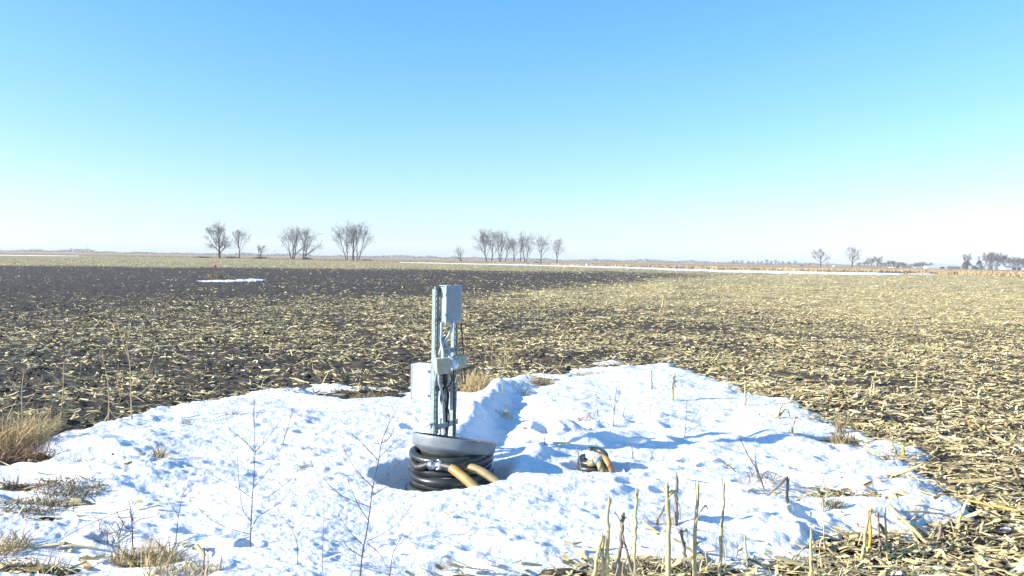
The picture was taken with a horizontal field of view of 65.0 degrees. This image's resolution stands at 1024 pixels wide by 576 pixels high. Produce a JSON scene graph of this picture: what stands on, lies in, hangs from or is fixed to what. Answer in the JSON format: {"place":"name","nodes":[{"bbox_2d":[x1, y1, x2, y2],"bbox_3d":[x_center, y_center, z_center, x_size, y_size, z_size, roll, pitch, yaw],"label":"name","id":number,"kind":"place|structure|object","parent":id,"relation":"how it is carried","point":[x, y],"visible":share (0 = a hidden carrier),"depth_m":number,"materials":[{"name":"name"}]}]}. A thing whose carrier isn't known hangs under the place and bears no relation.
{"place":"outdoors","nodes":[
{"label":"outdoors","id":0,"kind":"place"},
{"bbox_2d":[494,407,516,419],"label":"grass tuft","id":1,"kind":"object","parent":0,"point":[506,410],"visible":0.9,"depth_m":8.66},
{"bbox_2d":[0,252,1023,575],"bbox_3d":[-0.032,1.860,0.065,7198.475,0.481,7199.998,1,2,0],"label":"ground","id":2,"kind":"structure","parent":0,"point":[116,278],"depth_m":20.98,"materials":[{"name":"soil"}]},
{"bbox_2d":[0,474,31,488],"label":"grass tuft","id":3,"kind":"object","parent":2,"relation":"on","point":[9,484],"visible":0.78,"depth_m":5.80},
{"bbox_2d":[8,369,42,419],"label":"dry weed","id":4,"kind":"object","parent":2,"relation":"on","point":[22,407],"visible":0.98,"depth_m":7.63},
{"bbox_2d":[0,431,63,462],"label":"grass tuft","id":5,"kind":"object","parent":2,"relation":"on","point":[20,451],"visible":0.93,"depth_m":6.57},
{"bbox_2d":[0,255,64,255],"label":"snow strip","id":6,"kind":"object","parent":2,"relation":"on","point":[32,255],"visible":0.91,"depth_m":315.91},
{"bbox_2d":[0,548,75,575],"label":"grass tuft","id":7,"kind":"object","parent":2,"relation":"on","point":[17,564],"visible":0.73,"depth_m":4.22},
{"bbox_2d":[0,399,77,435],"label":"grass tuft","id":8,"kind":"object","parent":2,"relation":"on","point":[49,421],"visible":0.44,"depth_m":7.54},
{"bbox_2d":[0,407,78,452],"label":"grass tuft","id":9,"kind":"object","parent":2,"relation":"on","point":[18,438],"visible":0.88,"depth_m":6.93,"materials":[{"name":"plant"}]},
{"bbox_2d":[0,491,84,517],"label":"grass tuft","id":10,"kind":"object","parent":2,"relation":"on","point":[33,503],"visible":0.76,"depth_m":5.23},
{"bbox_2d":[59,349,80,427],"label":"dry weed","id":11,"kind":"object","parent":2,"relation":"on","point":[61,412],"visible":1,"depth_m":7.70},
{"bbox_2d":[100,350,124,420],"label":"dry weed","id":12,"kind":"object","parent":2,"relation":"on","point":[108,380],"visible":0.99,"depth_m":8.00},
{"bbox_2d":[196,272,234,277],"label":"grass tuft","id":13,"kind":"object","parent":2,"relation":"on","point":[218,276],"visible":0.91,"depth_m":58.45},
{"bbox_2d":[202,221,236,257],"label":"bare tree","id":14,"kind":"object","parent":2,"relation":"on","point":[218,242],"visible":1,"depth_m":388.53,"materials":[{"name":"grey plant"}]},
{"bbox_2d":[199,278,265,281],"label":"snow patch","id":15,"kind":"object","parent":2,"relation":"on","point":[242,280],"visible":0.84,"depth_m":51.30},
{"bbox_2d":[232,227,251,257],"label":"bare tree","id":16,"kind":"object","parent":2,"relation":"on","point":[238,240],"visible":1,"depth_m":391.70,"materials":[{"name":"grey plant"}]},
{"bbox_2d":[279,226,311,258],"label":"bare tree","id":17,"kind":"object","parent":2,"relation":"on","point":[295,238],"visible":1,"depth_m":384.44,"materials":[{"name":"grey plant"}]},
{"bbox_2d":[291,228,323,258],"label":"bare tree","id":18,"kind":"object","parent":2,"relation":"on","point":[303,240],"visible":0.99,"depth_m":385.18,"materials":[{"name":"grey plant"}]},
{"bbox_2d":[331,224,361,259],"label":"bare tree","id":19,"kind":"object","parent":2,"relation":"on","point":[346,238],"visible":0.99,"depth_m":378.55,"materials":[{"name":"grey plant"}]},
{"bbox_2d":[342,221,361,259],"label":"bare tree","id":20,"kind":"object","parent":2,"relation":"on","point":[356,236],"visible":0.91,"depth_m":380.32,"materials":[{"name":"grey plant"}]},
{"bbox_2d":[347,220,375,259],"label":"bare tree","id":21,"kind":"object","parent":2,"relation":"on","point":[364,234],"visible":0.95,"depth_m":379.01,"materials":[{"name":"grey plant"}]},
{"bbox_2d":[349,389,391,398],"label":"grass tuft","id":22,"kind":"object","parent":2,"relation":"on","point":[371,395],"visible":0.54,"depth_m":9.46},
{"bbox_2d":[410,284,467,436],"bbox_3d":[-0.597,0.856,6.754,0.354,1.792,0.527,0,2,-35],"label":"control post","id":23,"kind":"object","parent":2,"relation":"on","point":[427,383],"visible":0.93,"depth_m":6.63,"materials":[{"name":"grey metal"}]},
{"bbox_2d":[472,228,492,261],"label":"bare tree","id":24,"kind":"object","parent":2,"relation":"on","point":[483,238],"visible":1,"depth_m":557.73,"materials":[{"name":"grey plant"}]},
{"bbox_2d":[0,248,983,268],"bbox_3d":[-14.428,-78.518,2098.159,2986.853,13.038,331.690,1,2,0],"label":"wood","id":25,"kind":"object","parent":2,"relation":"on","point":[407,257],"visible":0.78,"depth_m":2026.84,"materials":[{"name":"plant"}]},
{"bbox_2d":[484,229,504,261],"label":"bare tree","id":26,"kind":"object","parent":2,"relation":"on","point":[494,243],"visible":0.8,"depth_m":569.26,"materials":[{"name":"grey plant"}]},
{"bbox_2d":[470,344,519,368],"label":"grass tuft","id":27,"kind":"object","parent":2,"relation":"on","point":[505,363],"visible":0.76,"depth_m":12.76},
{"bbox_2d":[486,229,513,261],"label":"bare tree","id":28,"kind":"object","parent":2,"relation":"on","point":[502,237],"visible":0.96,"depth_m":564.44,"materials":[{"name":"grey plant"}]},
{"bbox_2d":[503,237,516,261],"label":"bare tree","id":29,"kind":"object","parent":2,"relation":"on","point":[508,244],"visible":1,"depth_m":558.51,"materials":[{"name":"grey plant"}]},
{"bbox_2d":[0,360,1023,575],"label":"snow","id":30,"kind":"structure","parent":2,"relation":"on","point":[537,501],"depth_m":5.87,"materials":[{"name":"snow"}]},
{"bbox_2d":[0,519,45,559],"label":"grass tuft","id":31,"kind":"object","parent":30,"relation":"on","point":[15,543],"visible":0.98,"depth_m":4.43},
{"bbox_2d":[28,468,107,503],"bbox_3d":[-3.043,1.362,5.542,0.597,0.224,0.361,1,2,0],"label":"grass tuft","id":32,"kind":"object","parent":30,"relation":"on","point":[89,487],"visible":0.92,"depth_m":5.52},
{"bbox_2d":[80,514,136,547],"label":"grass tuft","id":33,"kind":"object","parent":30,"relation":"on","point":[100,523],"visible":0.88,"depth_m":4.58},
{"bbox_2d":[60,498,161,548],"bbox_3d":[-2.452,1.363,4.495,1.022,0.406,0.114,1,2,3],"label":"dry weed","id":34,"kind":"object","parent":30,"relation":"on","point":[132,520],"visible":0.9,"depth_m":4.51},
{"bbox_2d":[109,314,156,418],"bbox_3d":[-3.723,0.791,7.960,0.495,1.055,0.184,1,2,-7],"label":"dry weed","id":35,"kind":"object","parent":30,"relation":"on","point":[128,357],"visible":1,"depth_m":7.93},
{"bbox_2d":[103,530,198,569],"bbox_3d":[-1.988,1.449,4.380,0.497,0.201,0.432,2,2,20],"label":"grass tuft","id":36,"kind":"object","parent":30,"relation":"on","point":[153,555],"visible":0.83,"depth_m":4.39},
{"bbox_2d":[147,439,175,457],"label":"grass tuft","id":37,"kind":"object","parent":30,"relation":"on","point":[157,454],"visible":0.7,"depth_m":6.39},
{"bbox_2d":[140,549,226,575],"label":"grass tuft","id":38,"kind":"object","parent":30,"relation":"on","point":[173,570],"visible":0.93,"depth_m":4.07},
{"bbox_2d":[159,476,208,545],"bbox_3d":[-1.849,1.266,4.541,0.280,0.485,0.098,0,2,-18],"label":"dry weed","id":39,"kind":"object","parent":30,"relation":"on","point":[180,504],"visible":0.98,"depth_m":4.54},
{"bbox_2d":[198,338,228,392],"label":"dry weed","id":40,"kind":"object","parent":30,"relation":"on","point":[216,362],"visible":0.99,"depth_m":9.63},
{"bbox_2d":[197,401,299,551],"bbox_3d":[-1.476,1.049,4.479,0.561,0.910,0.162,1,2,0],"label":"dry weed","id":41,"kind":"object","parent":30,"relation":"on","point":[254,418],"visible":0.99,"depth_m":4.47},
{"bbox_2d":[272,505,318,564],"bbox_3d":[-1.128,1.289,4.195,0.252,0.352,0.066,0,2,-26],"label":"dry weed","id":42,"kind":"object","parent":30,"relation":"on","point":[294,534],"visible":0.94,"depth_m":4.17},
{"bbox_2d":[319,489,339,570],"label":"dry weed","id":43,"kind":"object","parent":30,"relation":"on","point":[324,533],"visible":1,"depth_m":4.07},
{"bbox_2d":[321,402,426,575],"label":"dry weed","id":44,"kind":"object","parent":30,"relation":"on","point":[371,494],"visible":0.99,"depth_m":3.94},
{"bbox_2d":[389,514,418,575],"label":"dry weed","id":45,"kind":"object","parent":30,"relation":"on","point":[397,545],"visible":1,"depth_m":3.99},
{"bbox_2d":[405,441,493,491],"bbox_3d":[-0.474,1.399,6.194,0.688,0.356,0.702,1,2,0],"label":"hose coil","id":46,"kind":"object","parent":30,"relation":"on","point":[424,471],"visible":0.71,"depth_m":5.93,"materials":[{"name":"black rubber"}]},
{"bbox_2d":[412,432,496,457],"bbox_3d":[-0.454,1.235,6.204,0.658,0.183,0.658,8,-10,0],"label":"basin lid","id":47,"kind":"object","parent":46,"relation":"on","point":[438,446],"visible":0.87,"depth_m":5.95,"materials":[{"name":"grey"}]},
{"bbox_2d":[440,461,479,487],"bbox_3d":[-0.341,1.375,5.720,0.083,0.203,0.486,-1,3,-45],"label":"tan hose","id":48,"kind":"object","parent":46,"relation":"attached to","point":[461,475],"visible":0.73,"depth_m":5.73,"materials":[{"name":"beige rubber"}]},
{"bbox_2d":[463,463,500,482],"bbox_3d":[-0.228,1.388,5.885,0.538,0.197,0.097,2,2,36],"label":"tan hose","id":49,"kind":"object","parent":46,"relation":"attached to","point":[489,476],"visible":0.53,"depth_m":5.83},
{"bbox_2d":[457,368,497,391],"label":"grass tuft","id":50,"kind":"object","parent":30,"relation":"on","point":[478,385],"visible":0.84,"depth_m":9.77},
{"bbox_2d":[495,334,510,395],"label":"dry weed","id":51,"kind":"object","parent":30,"relation":"on","point":[503,369],"visible":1,"depth_m":9.15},
{"bbox_2d":[509,382,535,395],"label":"grass tuft","id":52,"kind":"object","parent":30,"relation":"on","point":[532,392],"visible":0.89,"depth_m":9.80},
{"bbox_2d":[526,374,556,385],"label":"grass tuft","id":53,"kind":"object","parent":30,"relation":"on","point":[540,382],"visible":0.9,"depth_m":10.65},
{"bbox_2d":[567,370,603,375],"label":"grass tuft","id":54,"kind":"object","parent":30,"relation":"on","point":[589,372],"visible":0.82,"depth_m":11.87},
{"bbox_2d":[576,447,608,471],"bbox_3d":[0.646,1.366,6.411,0.269,0.168,0.322,1,2,0],"label":"hose coil","id":55,"kind":"object","parent":30,"relation":"on","point":[591,453],"visible":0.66,"depth_m":6.40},
{"bbox_2d":[586,454,605,472],"bbox_3d":[0.670,1.422,6.234,0.145,0.228,0.175,0,2,-19],"label":"tan hose","id":56,"kind":"object","parent":55,"relation":"attached to","point":[597,462],"visible":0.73,"depth_m":6.22,"materials":[{"name":"beige plastic"}]},
{"bbox_2d":[596,454,613,472],"bbox_3d":[0.733,1.423,6.271,0.059,0.232,0.205,0,2,-30],"label":"tan hose","id":57,"kind":"object","parent":55,"relation":"attached to","point":[606,460],"visible":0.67,"depth_m":6.22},
{"bbox_2d":[591,533,603,575],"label":"corn stalk","id":58,"kind":"object","parent":30,"relation":"on","point":[597,556],"visible":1,"depth_m":3.99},
{"bbox_2d":[596,532,605,575],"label":"corn stalk","id":59,"kind":"object","parent":30,"relation":"on","point":[602,571],"visible":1,"depth_m":4.01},
{"bbox_2d":[598,496,611,575],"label":"corn stalk","id":60,"kind":"object","parent":30,"relation":"on","point":[606,553],"visible":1,"depth_m":4.00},
{"bbox_2d":[609,385,620,425],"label":"dry weed","id":61,"kind":"object","parent":30,"relation":"on","point":[615,403],"visible":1,"depth_m":8.01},
{"bbox_2d":[610,510,629,575],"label":"corn stalk","id":62,"kind":"object","parent":30,"relation":"on","point":[619,563],"visible":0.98,"depth_m":4.05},
{"bbox_2d":[621,533,637,575],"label":"corn stalk","id":63,"kind":"object","parent":30,"relation":"on","point":[628,557],"visible":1,"depth_m":4.01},
{"bbox_2d":[630,488,643,575],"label":"corn stalk","id":64,"kind":"object","parent":30,"relation":"on","point":[635,568],"visible":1,"depth_m":4.01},
{"bbox_2d":[641,520,658,534],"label":"corn stalk","id":65,"kind":"object","parent":30,"relation":"on","point":[647,525],"visible":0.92,"depth_m":4.78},
{"bbox_2d":[655,503,664,524],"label":"corn stalk","id":66,"kind":"object","parent":30,"relation":"on","point":[659,516],"visible":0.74,"depth_m":4.97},
{"bbox_2d":[658,482,677,575],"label":"corn stalk","id":67,"kind":"object","parent":30,"relation":"on","point":[667,532],"visible":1,"depth_m":3.93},
{"bbox_2d":[669,373,679,399],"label":"corn stalk","id":68,"kind":"object","parent":30,"relation":"on","point":[673,385],"visible":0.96,"depth_m":9.50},
{"bbox_2d":[670,473,680,525],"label":"corn stalk","id":69,"kind":"object","parent":30,"relation":"on","point":[676,511],"visible":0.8,"depth_m":4.97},
{"bbox_2d":[671,527,691,567],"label":"corn stalk","id":70,"kind":"object","parent":30,"relation":"on","point":[682,530],"visible":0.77,"depth_m":4.42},
{"bbox_2d":[671,536,708,561],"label":"corn stalk","id":71,"kind":"object","parent":30,"relation":"on","point":[679,542],"visible":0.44,"depth_m":4.54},
{"bbox_2d":[685,479,708,575],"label":"corn stalk","id":72,"kind":"object","parent":30,"relation":"on","point":[695,545],"visible":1,"depth_m":3.97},
{"bbox_2d":[718,478,731,575],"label":"corn stalk","id":73,"kind":"object","parent":30,"relation":"on","point":[721,546],"visible":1,"depth_m":4.03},
{"bbox_2d":[736,535,748,566],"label":"corn stalk","id":74,"kind":"object","parent":30,"relation":"on","point":[746,556],"visible":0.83,"depth_m":4.47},
{"bbox_2d":[742,383,747,404],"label":"corn stalk","id":75,"kind":"object","parent":30,"relation":"on","point":[745,398],"visible":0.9,"depth_m":9.29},
{"bbox_2d":[739,468,778,485],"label":"grass tuft","id":76,"kind":"object","parent":30,"relation":"on","point":[748,475],"visible":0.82,"depth_m":5.96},
{"bbox_2d":[737,435,798,489],"bbox_3d":[1.872,1.274,5.831,0.489,0.430,0.079,1,2,-3],"label":"dry weed","id":77,"kind":"object","parent":30,"relation":"on","point":[757,471],"visible":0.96,"depth_m":5.80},
{"bbox_2d":[768,476,794,514],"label":"corn stalk","id":78,"kind":"object","parent":30,"relation":"on","point":[782,481],"visible":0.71,"depth_m":5.21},
{"bbox_2d":[775,401,793,418],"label":"corn stalk","id":79,"kind":"object","parent":30,"relation":"on","point":[779,414],"visible":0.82,"depth_m":8.41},
{"bbox_2d":[789,414,804,434],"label":"corn stalk","id":80,"kind":"object","parent":30,"relation":"on","point":[793,423],"visible":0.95,"depth_m":7.64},
{"bbox_2d":[819,496,835,555],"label":"corn stalk","id":81,"kind":"object","parent":30,"relation":"on","point":[824,541],"visible":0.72,"depth_m":4.71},
{"bbox_2d":[814,494,843,510],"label":"grass tuft","id":82,"kind":"object","parent":30,"relation":"on","point":[839,505],"visible":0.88,"depth_m":5.34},
{"bbox_2d":[829,412,852,433],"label":"grass tuft","id":83,"kind":"object","parent":30,"relation":"on","point":[839,424],"visible":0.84,"depth_m":7.80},
{"bbox_2d":[827,428,862,447],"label":"grass tuft","id":84,"kind":"object","parent":30,"relation":"on","point":[843,439],"visible":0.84,"depth_m":7.29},
{"bbox_2d":[858,506,873,557],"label":"corn stalk","id":85,"kind":"object","parent":30,"relation":"on","point":[869,549],"visible":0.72,"depth_m":4.69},
{"bbox_2d":[871,512,883,563],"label":"corn stalk","id":86,"kind":"object","parent":30,"relation":"on","point":[880,550],"visible":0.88,"depth_m":4.64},
{"bbox_2d":[881,493,897,554],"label":"corn stalk","id":87,"kind":"object","parent":30,"relation":"on","point":[885,507],"visible":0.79,"depth_m":4.72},
{"bbox_2d":[885,426,906,460],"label":"corn stalk","id":88,"kind":"object","parent":30,"relation":"on","point":[903,449],"visible":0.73,"depth_m":7.04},
{"bbox_2d":[888,502,931,545],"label":"corn stalk","id":89,"kind":"object","parent":30,"relation":"on","point":[914,530],"visible":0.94,"depth_m":5.05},
{"bbox_2d":[0,256,1023,575],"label":"corn residue","id":90,"kind":"object","parent":2,"relation":"on","point":[982,554],"visible":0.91,"depth_m":13.18},
{"bbox_2d":[0,302,1023,575],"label":"soil clods","id":91,"kind":"object","parent":2,"relation":"on","point":[206,380],"visible":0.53,"depth_m":12.17,"materials":[{"name":"soil"}]},
{"bbox_2d":[508,237,524,261],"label":"bare tree","id":92,"kind":"object","parent":2,"relation":"on","point":[514,254],"visible":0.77,"depth_m":573.93,"materials":[{"name":"grey plant"}]},
{"bbox_2d":[514,231,541,261],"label":"bare tree","id":93,"kind":"object","parent":2,"relation":"on","point":[527,244],"visible":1,"depth_m":569.07,"materials":[{"name":"grey plant"}]},
{"bbox_2d":[532,234,556,261],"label":"bare tree","id":94,"kind":"object","parent":2,"relation":"on","point":[542,245],"visible":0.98,"depth_m":573.68,"materials":[{"name":"grey plant"}]},
{"bbox_2d":[552,238,564,262],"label":"bare tree","id":95,"kind":"object","parent":2,"relation":"on","point":[558,246],"visible":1,"depth_m":573.52,"materials":[{"name":"grey plant"}]},
{"bbox_2d":[599,554,664,575],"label":"residue","id":96,"kind":"object","parent":2,"relation":"on","point":[639,563],"visible":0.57,"depth_m":4.35},
{"bbox_2d":[400,262,900,274],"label":"snow strip","id":97,"kind":"object","parent":2,"relation":"on","point":[804,272],"visible":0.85,"depth_m":181.61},
{"bbox_2d":[647,551,728,575],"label":"residue","id":98,"kind":"object","parent":2,"relation":"on","point":[699,565],"visible":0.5,"depth_m":4.40},
{"bbox_2d":[808,528,817,575],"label":"corn stalk","id":99,"kind":"object","parent":2,"relation":"on","point":[811,571],"visible":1,"depth_m":4.23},
{"bbox_2d":[811,248,831,266],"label":"bare tree","id":100,"kind":"object","parent":2,"relation":"on","point":[820,255],"visible":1,"depth_m":860.35,"materials":[{"name":"grey plant"}]},
{"bbox_2d":[794,554,870,575],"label":"residue","id":101,"kind":"object","parent":2,"relation":"on","point":[842,572],"visible":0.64,"depth_m":4.42},
{"bbox_2d":[845,247,860,266],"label":"bare tree","id":102,"kind":"object","parent":2,"relation":"on","point":[854,255],"visible":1,"depth_m":858.89,"materials":[{"name":"grey plant"}]},
{"bbox_2d":[860,506,869,566],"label":"corn stalk","id":103,"kind":"object","parent":2,"relation":"on","point":[863,547],"visible":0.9,"depth_m":4.59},
{"bbox_2d":[869,377,874,398],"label":"corn stalk","id":104,"kind":"object","parent":2,"relation":"on","point":[871,389],"visible":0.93,"depth_m":9.97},
{"bbox_2d":[878,436,900,457],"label":"corn stalk","id":105,"kind":"object","parent":2,"relation":"on","point":[895,450],"visible":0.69,"depth_m":7.09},
{"bbox_2d":[923,266,946,268],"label":"farm shed","id":106,"kind":"structure","parent":2,"relation":"on","point":[939,267],"depth_m":894.50,"materials":[{"name":"white"}]},
{"bbox_2d":[936,518,953,543],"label":"corn stalk","id":107,"kind":"object","parent":2,"relation":"on","point":[941,524],"visible":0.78,"depth_m":4.89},
{"bbox_2d":[931,263,960,268],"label":"farm shed","id":108,"kind":"structure","parent":2,"relation":"on","point":[953,266],"depth_m":916.49,"materials":[{"name":"metal"}]},
{"bbox_2d":[955,498,970,533],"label":"corn stalk","id":109,"kind":"object","parent":2,"relation":"on","point":[961,515],"visible":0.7,"depth_m":5.12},
{"bbox_2d":[962,260,971,268],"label":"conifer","id":110,"kind":"object","parent":2,"relation":"on","point":[967,264],"visible":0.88,"depth_m":878.16,"materials":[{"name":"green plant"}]},
{"bbox_2d":[975,520,984,535],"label":"corn stalk","id":111,"kind":"object","parent":2,"relation":"on","point":[981,526],"visible":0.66,"depth_m":5.10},
{"bbox_2d":[977,252,994,264],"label":"bare tree","id":112,"kind":"object","parent":2,"relation":"on","point":[986,256],"visible":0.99,"depth_m":958.67,"materials":[{"name":"grey plant"}]},
{"bbox_2d":[982,251,1000,264],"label":"bare tree","id":113,"kind":"object","parent":2,"relation":"on","point":[993,255],"visible":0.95,"depth_m":956.69,"materials":[{"name":"grey plant"}]},
{"bbox_2d":[963,497,1023,513],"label":"corn stalk","id":114,"kind":"object","parent":2,"relation":"on","point":[996,506],"visible":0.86,"depth_m":5.51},
{"bbox_2d":[1000,254,1011,264],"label":"bare tree","id":115,"kind":"object","parent":2,"relation":"on","point":[1004,258],"visible":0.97,"depth_m":957.62,"materials":[{"name":"grey plant"}]},
{"bbox_2d":[998,265,1023,269],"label":"farm shed","id":116,"kind":"structure","parent":2,"relation":"on","point":[1002,267],"depth_m":859.51,"materials":[{"name":"white"}]},
{"bbox_2d":[0,0,1023,265],"label":"sky","id":117,"kind":"structure","parent":0,"point":[727,131],"materials":[{"name":"blue"}]},
{"bbox_2d":[19,254,1023,276],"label":"prairie grass","id":118,"kind":"structure","parent":0,"point":[973,272],"depth_m":233.23,"materials":[{"name":"plant"}]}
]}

